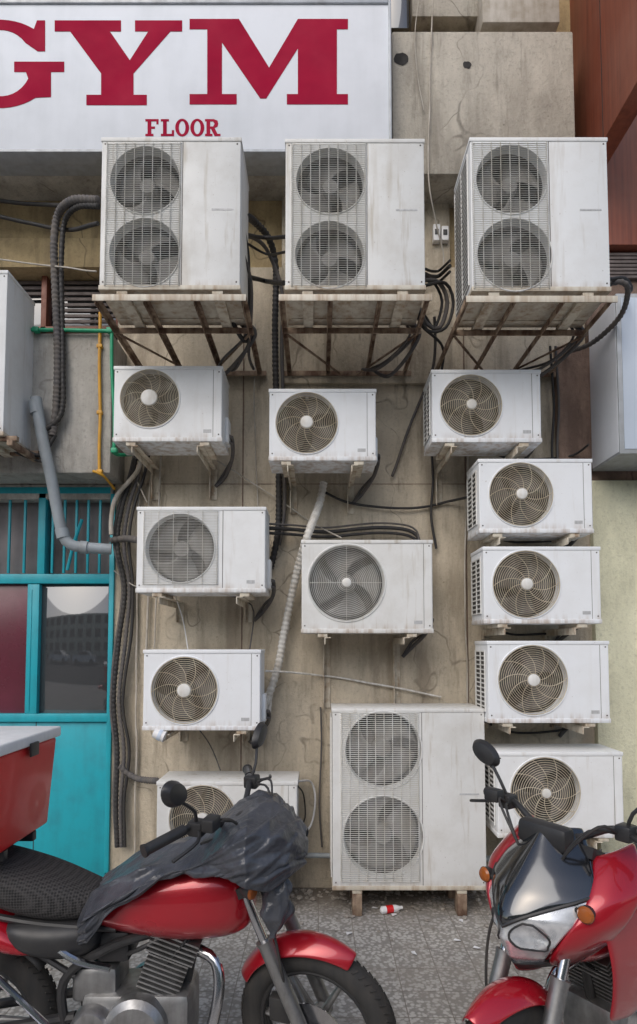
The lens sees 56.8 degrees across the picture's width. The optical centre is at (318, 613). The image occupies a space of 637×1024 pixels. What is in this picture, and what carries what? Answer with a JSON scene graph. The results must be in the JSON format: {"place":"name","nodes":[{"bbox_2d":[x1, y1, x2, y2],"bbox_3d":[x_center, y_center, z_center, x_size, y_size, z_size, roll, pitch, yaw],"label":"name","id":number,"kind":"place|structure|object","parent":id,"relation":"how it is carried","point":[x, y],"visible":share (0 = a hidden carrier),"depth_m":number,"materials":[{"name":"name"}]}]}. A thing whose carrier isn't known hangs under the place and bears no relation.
{"place":"outdoors","nodes":[
{"label":"outdoors","id":0,"kind":"place"},
{"bbox_2d":[21,285,116,338],"bbox_3d":[-2.303,-2.379,4.436,1.735,0.639,0.010,0,-3,0],"label":"window glass","id":1,"kind":"object","parent":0,"point":[37,310],"depth_m":4.43,"materials":[{"name":"white glass"}]},
{"bbox_2d":[0,888,567,1023],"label":"pavement","id":2,"kind":"structure","parent":0,"point":[432,989],"depth_m":3.13,"materials":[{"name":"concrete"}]},
{"bbox_2d":[0,722,395,1023],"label":"motorcycle","id":3,"kind":"object","parent":2,"relation":"on","point":[176,921],"visible":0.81,"depth_m":2.04,"materials":[{"name":"metal"}]},
{"bbox_2d":[0,726,60,860],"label":"delivery box","id":4,"kind":"object","parent":3,"relation":"on","point":[26,759],"visible":1,"depth_m":2.16,"materials":[{"name":"red plastic"}]},
{"bbox_2d":[77,790,308,944],"bbox_3d":[-0.435,0.910,2.157,0.799,0.478,0.642,0,-3,0],"label":"motorcycle cover","id":5,"kind":"object","parent":3,"relation":"on","point":[261,845],"visible":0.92,"depth_m":1.97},
{"bbox_2d":[48,888,489,1014],"bbox_3d":[0.294,1.817,3.311,3.821,0.032,1.408,0,-3,0],"label":"rubble","id":6,"kind":"object","parent":2,"relation":"on","point":[309,892],"visible":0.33,"depth_m":3.80,"materials":[{"name":"grey gravel"}]},
{"bbox_2d":[110,267,597,887],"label":"wall","id":7,"kind":"structure","parent":2,"relation":"on","point":[430,663],"depth_m":4.11,"materials":[{"name":"concrete"}]},
{"bbox_2d":[0,713,107,721],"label":"lock rail","id":8,"kind":"object","parent":7,"relation":"attached to","point":[57,717],"visible":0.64,"depth_m":4.04,"materials":[{"name":"teal metal"}]},
{"bbox_2d":[0,584,27,712],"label":"maroon glass","id":9,"kind":"object","parent":8,"relation":"on","point":[13,616],"visible":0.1,"depth_m":4.11,"materials":[{"name":"red glass"}]},
{"bbox_2d":[25,584,41,713],"bbox_3d":[-1.979,0.243,4.106,0.081,0.894,0.070,0,-3,0],"label":"leaf stile","id":10,"kind":"object","parent":8,"relation":"on","point":[35,648],"visible":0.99,"depth_m":4.08,"materials":[{"name":"teal paint"}]},
{"bbox_2d":[27,589,31,711],"bbox_3d":[-1.992,0.252,4.071,0.010,0.842,0.010,0,-3,0],"label":"leaf stile","id":11,"kind":"object","parent":10,"relation":"attached to","point":[29,649],"visible":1,"depth_m":4.07,"materials":[{"name":"teal paint"}]},
{"bbox_2d":[39,584,108,712],"bbox_3d":[-1.714,0.244,4.118,0.488,0.903,0.010,0,-3,0],"label":"leaf glass","id":12,"kind":"object","parent":8,"relation":"on","point":[74,650],"visible":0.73,"depth_m":4.11,"materials":[{"name":"grey glass"}]},
{"bbox_2d":[0,574,108,583],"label":"rail","id":13,"kind":"object","parent":7,"relation":"attached to","point":[54,578],"visible":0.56,"depth_m":4.10,"materials":[{"name":"teal metal"}]},
{"bbox_2d":[0,503,110,573],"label":"transom glass","id":14,"kind":"object","parent":13,"relation":"on","point":[16,554],"visible":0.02,"depth_m":4.21,"materials":[{"name":"glass"}]},
{"bbox_2d":[37,494,50,573],"bbox_3d":[-1.934,-0.573,4.156,0.052,0.597,0.080,0,-3,0],"label":"transom mullion","id":15,"kind":"object","parent":14,"relation":"attached to","point":[43,552],"visible":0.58,"depth_m":4.12},
{"bbox_2d":[7,500,101,572],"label":"transom bars","id":16,"kind":"object","parent":14,"relation":"attached to","point":[77,527],"visible":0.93,"depth_m":4.13,"materials":[{"name":"teal metal"}]},
{"bbox_2d":[0,485,114,502],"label":"lintel","id":17,"kind":"structure","parent":14,"relation":"on","point":[69,498],"depth_m":4.13,"materials":[{"name":"teal metal"}]},
{"bbox_2d":[0,487,110,493],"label":"top rail","id":18,"kind":"object","parent":17,"relation":"attached to","point":[63,490],"visible":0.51,"depth_m":4.13,"materials":[{"name":"teal metal"}]},
{"bbox_2d":[0,334,125,485],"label":"parapet","id":19,"kind":"structure","parent":17,"relation":"on","point":[74,448],"depth_m":3.90,"materials":[{"name":"concrete"}]},
{"bbox_2d":[0,436,38,461],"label":"unit rack","id":20,"kind":"object","parent":19,"relation":"attached to","point":[12,441],"visible":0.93,"depth_m":3.63,"materials":[{"name":"metal"}]},
{"bbox_2d":[0,270,34,457],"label":"air conditioner unit","id":21,"kind":"object","parent":20,"relation":"on","point":[17,303],"visible":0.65,"depth_m":3.70,"materials":[{"name":"metal"}]},
{"bbox_2d":[28,396,111,554],"bbox_3d":[-1.630,-0.896,3.875,0.528,1.004,0.104,1,-3,-21],"label":"drain pipe","id":22,"kind":"object","parent":19,"relation":"attached to","point":[36,411],"visible":1,"depth_m":3.81,"materials":[{"name":"grey plastic"}]},
{"bbox_2d":[31,326,131,456],"bbox_3d":[-1.621,-1.463,3.969,0.684,0.848,0.235,0,-3,0],"label":"water pipe","id":23,"kind":"object","parent":19,"relation":"attached to","point":[38,330],"visible":0.81,"depth_m":3.88,"materials":[{"name":"green plastic"}]},
{"bbox_2d":[92,312,115,489],"bbox_3d":[-1.412,-1.424,3.967,0.069,1.140,0.226,-1,-3,18],"label":"gas pipe","id":24,"kind":"object","parent":19,"relation":"attached to","point":[99,413],"visible":0.99,"depth_m":3.87,"materials":[{"name":"yellow metal"}]},
{"bbox_2d":[104,494,115,872],"bbox_3d":[-1.439,0.459,4.099,0.033,2.600,0.080,0,-3,0],"label":"stile","id":25,"kind":"object","parent":7,"relation":"attached to","point":[108,723],"visible":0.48,"depth_m":4.05,"materials":[{"name":"teal paint"}]},
{"bbox_2d":[112,366,234,499],"bbox_3d":[-0.917,-1.175,3.905,0.727,0.724,0.524,0,-3,0],"label":"air conditioner unit","id":26,"kind":"object","parent":7,"relation":"attached to","point":[171,410],"visible":1,"depth_m":3.68,"materials":[{"name":"metal"}]},
{"bbox_2d":[92,137,266,375],"bbox_3d":[-0.822,-2.096,3.730,0.907,1.082,0.959,0,-3,0],"label":"air conditioner unit","id":27,"kind":"object","parent":7,"relation":"attached to","point":[174,230],"visible":0.94,"depth_m":3.28,"materials":[{"name":"metal"}]},
{"bbox_2d":[135,507,275,621],"bbox_3d":[-0.701,-0.300,3.864,0.845,0.695,0.513,0,-3,0],"label":"air conditioner unit","id":28,"kind":"object","parent":7,"relation":"attached to","point":[202,551],"visible":1,"depth_m":3.63,"materials":[{"name":"metal"}]},
{"bbox_2d":[142,649,270,743],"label":"air conditioner unit","id":29,"kind":"object","parent":7,"relation":"attached to","point":[185,691],"visible":0.97,"depth_m":3.58,"materials":[{"name":"metal"}]},
{"bbox_2d":[152,729,166,741],"bbox_3d":[-0.962,0.706,3.576,0.088,0.144,0.086,0,-3,0],"label":"hanging paper cup","id":30,"kind":"object","parent":29,"relation":"attached to","point":[158,735],"visible":0.97,"depth_m":3.54,"materials":[{"name":"white paper"}]},
{"bbox_2d":[156,771,298,837],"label":"air conditioner unit","id":31,"kind":"object","parent":7,"relation":"attached to","point":[220,793],"visible":0.35,"depth_m":3.62,"materials":[{"name":"metal"}]},
{"bbox_2d":[0,0,569,266],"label":"wall","id":32,"kind":"structure","parent":7,"relation":"on","point":[267,215],"depth_m":4.28,"materials":[{"name":"beige concrete"}]},
{"bbox_2d":[0,238,99,280],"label":"wall over window","id":33,"kind":"structure","parent":32,"relation":"attached to","point":[81,253],"depth_m":4.24,"materials":[{"name":"grey concrete"}]},
{"bbox_2d":[34,276,117,337],"bbox_3d":[-2.305,-2.381,4.376,1.731,0.637,0.090,0,-3,0],"label":"window frame","id":34,"kind":"object","parent":32,"relation":"attached to","point":[46,306],"visible":0.04,"depth_m":4.33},
{"bbox_2d":[17,281,115,325],"bbox_3d":[-2.331,-2.375,4.378,1.680,0.533,0.015,0,-3,0],"label":"window shutter","id":35,"kind":"object","parent":34,"relation":"in","point":[72,299],"depth_m":4.37,"materials":[{"name":"grey metal"}]},
{"bbox_2d":[0,176,285,200],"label":"sign beam","id":36,"kind":"structure","parent":32,"relation":"attached to","point":[61,188],"depth_m":4.15,"materials":[{"name":"brown concrete"}]},
{"bbox_2d":[0,0,391,175],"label":"gym sign","id":37,"kind":"object","parent":36,"relation":"attached to","point":[262,79],"visible":0.91,"depth_m":3.83,"materials":[{"name":"white plastic"}]},
{"bbox_2d":[391,0,408,33],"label":"dark window","id":38,"kind":"structure","parent":32,"relation":"attached to","point":[399,15],"depth_m":4.31,"materials":[{"name":"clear glass"}]},
{"bbox_2d":[410,0,477,31],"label":"ledge","id":39,"kind":"object","parent":32,"relation":"attached to","point":[455,15],"visible":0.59,"depth_m":4.24,"materials":[{"name":"grey concrete"}]},
{"bbox_2d":[391,32,574,207],"bbox_3d":[1.116,-3.454,4.146,1.236,1.014,0.320,0,-3,0],"label":"concrete band","id":40,"kind":"object","parent":32,"relation":"attached to","point":[513,84],"visible":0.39,"depth_m":3.99,"materials":[{"name":"beige concrete"}]},
{"bbox_2d":[394,53,471,68],"bbox_3d":[0.774,-3.754,3.999,0.529,0.115,0.001,0,-3,0],"label":"hole","id":41,"kind":"object","parent":40,"relation":"attached to","point":[400,58],"visible":1,"depth_m":4.00,"materials":[{"name":"black"}]},
{"bbox_2d":[474,0,559,31],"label":"ledge block","id":42,"kind":"structure","parent":32,"relation":"attached to","point":[518,16],"depth_m":4.11,"materials":[{"name":"beige concrete"}]},
{"bbox_2d":[607,115,636,252],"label":"wood cladding panel","id":43,"kind":"structure","parent":32,"relation":"attached to","point":[622,189],"depth_m":4.16,"materials":[{"name":"brown wood"}]},
{"bbox_2d":[0,0,588,853],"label":"electrical cables","id":44,"kind":"object","parent":7,"relation":"attached to","point":[94,224],"visible":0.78,"depth_m":4.03,"materials":[{"name":"black rubber"}]},
{"bbox_2d":[268,389,379,513],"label":"air conditioner unit","id":45,"kind":"object","parent":7,"relation":"attached to","point":[322,430],"visible":1,"depth_m":3.67,"materials":[{"name":"metal"}]},
{"bbox_2d":[46,194,632,861],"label":"refrigerant pipes","id":46,"kind":"object","parent":7,"relation":"attached to","point":[74,204],"visible":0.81,"depth_m":3.98,"materials":[{"name":"grey plastic"}]},
{"bbox_2d":[240,329,468,770],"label":"formwork joints","id":47,"kind":"object","parent":7,"relation":"attached to","point":[242,506],"visible":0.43,"depth_m":4.12,"materials":[{"name":"brown concrete"}]},
{"bbox_2d":[279,139,431,377],"bbox_3d":[0.202,-2.092,3.730,0.903,1.074,0.959,0,-3,0],"label":"air conditioner unit","id":48,"kind":"object","parent":7,"relation":"attached to","point":[354,235],"visible":1,"depth_m":3.28,"materials":[{"name":"metal"}]},
{"bbox_2d":[282,196,450,384],"bbox_3d":[0.339,-2.396,4.217,1.202,1.539,0.031,0,-3,0],"label":"pilaster","id":49,"kind":"object","parent":7,"relation":"attached to","point":[349,352],"visible":0.22,"depth_m":4.17,"materials":[{"name":"concrete"}]},
{"bbox_2d":[432,224,448,243],"bbox_3d":[0.867,-2.699,4.189,0.110,0.120,0.053,0,-3,0],"label":"junction box","id":50,"kind":"object","parent":49,"relation":"attached to","point":[444,235],"visible":0.89,"depth_m":4.17,"materials":[{"name":"white plastic"}]},
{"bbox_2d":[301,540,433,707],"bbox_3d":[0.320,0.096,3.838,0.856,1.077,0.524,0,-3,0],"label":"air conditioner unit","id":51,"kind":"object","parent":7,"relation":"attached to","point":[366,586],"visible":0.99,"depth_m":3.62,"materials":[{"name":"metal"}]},
{"bbox_2d":[423,370,541,505],"bbox_3d":[1.066,-1.141,3.903,0.737,0.745,0.524,0,-3,0],"label":"air conditioner unit","id":52,"kind":"object","parent":7,"relation":"attached to","point":[481,412],"visible":0.91,"depth_m":3.68,"materials":[{"name":"metal"}]},
{"bbox_2d":[429,137,617,376],"bbox_3d":[1.228,-2.092,3.730,0.894,1.091,0.959,0,-3,0],"label":"air conditioner unit","id":53,"kind":"object","parent":7,"relation":"attached to","point":[531,230],"visible":0.97,"depth_m":3.28,"materials":[{"name":"metal"}]},
{"bbox_2d":[467,459,593,546],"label":"air conditioner unit","id":54,"kind":"object","parent":7,"relation":"attached to","point":[529,499],"visible":0.9,"depth_m":3.65,"materials":[{"name":"metal"}]},
{"bbox_2d":[471,547,601,640],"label":"air conditioner unit","id":55,"kind":"object","parent":7,"relation":"attached to","point":[559,587],"visible":1,"depth_m":3.62,"materials":[{"name":"metal"}]},
{"bbox_2d":[475,641,610,737],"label":"air conditioner unit","id":56,"kind":"object","parent":7,"relation":"attached to","point":[563,684],"visible":1,"depth_m":3.59,"materials":[{"name":"metal"}]},
{"bbox_2d":[485,744,623,848],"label":"air conditioner unit","id":57,"kind":"object","parent":7,"relation":"attached to","point":[575,785],"visible":0.82,"depth_m":3.56,"materials":[{"name":"metal"}]},
{"bbox_2d":[553,346,591,471],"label":"stained column","id":58,"kind":"structure","parent":7,"relation":"attached to","point":[575,407],"depth_m":4.12,"materials":[{"name":"brown concrete"}]},
{"bbox_2d":[380,904,402,913],"bbox_3d":[0.449,1.819,3.631,0.145,0.046,0.046,1,-3,-17],"label":"plastic bottle","id":59,"kind":"object","parent":2,"relation":"on","point":[388,909],"visible":1,"depth_m":3.61,"materials":[{"name":"plastic"}]},
{"bbox_2d":[330,703,485,915],"bbox_3d":[0.553,1.222,3.777,0.954,1.254,0.359,0,-3,0],"label":"air conditioner unit","id":60,"kind":"object","parent":2,"relation":"on","point":[407,782],"visible":0.99,"depth_m":3.62,"materials":[{"name":"metal"}]},
{"bbox_2d":[346,907,479,954],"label":"paper scraps","id":61,"kind":"object","parent":2,"relation":"on","point":[414,952],"visible":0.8,"depth_m":3.35,"materials":[{"name":"paper"}]},
{"bbox_2d":[462,739,636,1023],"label":"motorcycle","id":62,"kind":"object","parent":2,"relation":"on","point":[562,900],"visible":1,"depth_m":1.81,"materials":[{"name":"metal"}]},
{"bbox_2d":[590,480,636,851],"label":"pale wall","id":63,"kind":"structure","parent":2,"relation":"on","point":[613,536],"depth_m":4.07,"materials":[{"name":"beige paint"}]},
{"bbox_2d":[585,280,636,479],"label":"wall behind signbox","id":64,"kind":"structure","parent":63,"relation":"on","point":[614,475],"depth_m":4.14,"materials":[{"name":"brown concrete"}]},
{"bbox_2d":[589,294,636,470],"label":"shop sign box","id":65,"kind":"object","parent":64,"relation":"attached to","point":[613,372],"visible":0.82,"depth_m":3.81,"materials":[{"name":"metal"}]},
{"bbox_3d":[-3.811,0.538,4.278,1.997,2.874,0.400,0,-3,0],"label":"wall left of the door","id":66,"kind":"object","parent":2,"relation":"on","visible":0},
{"bbox_2d":[0,722,105,876],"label":"teal metal door","id":67,"kind":"structure","parent":66,"relation":"attached to","point":[71,829],"depth_m":4.04,"materials":[{"name":"paint"}]},
{"bbox_2d":[570,0,636,163],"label":"wood cladding fascia","id":68,"kind":"structure","parent":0,"point":[617,55],"depth_m":3.83,"materials":[{"name":"brown wood"}]},
{"bbox_2d":[599,0,603,136],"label":"cladding joints","id":69,"kind":"object","parent":68,"relation":"attached to","point":[601,67],"depth_m":3.87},
{"bbox_3d":[3.334,-2.472,4.435,3.051,0.214,0.400,0,-3,0],"label":"vent back","id":70,"kind":"object","parent":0,"visible":0},
{"bbox_2d":[609,253,636,279],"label":"vent louvres","id":71,"kind":"object","parent":70,"relation":"attached to","point":[623,264],"depth_m":4.19,"materials":[{"name":"grey metal"}]}
]}

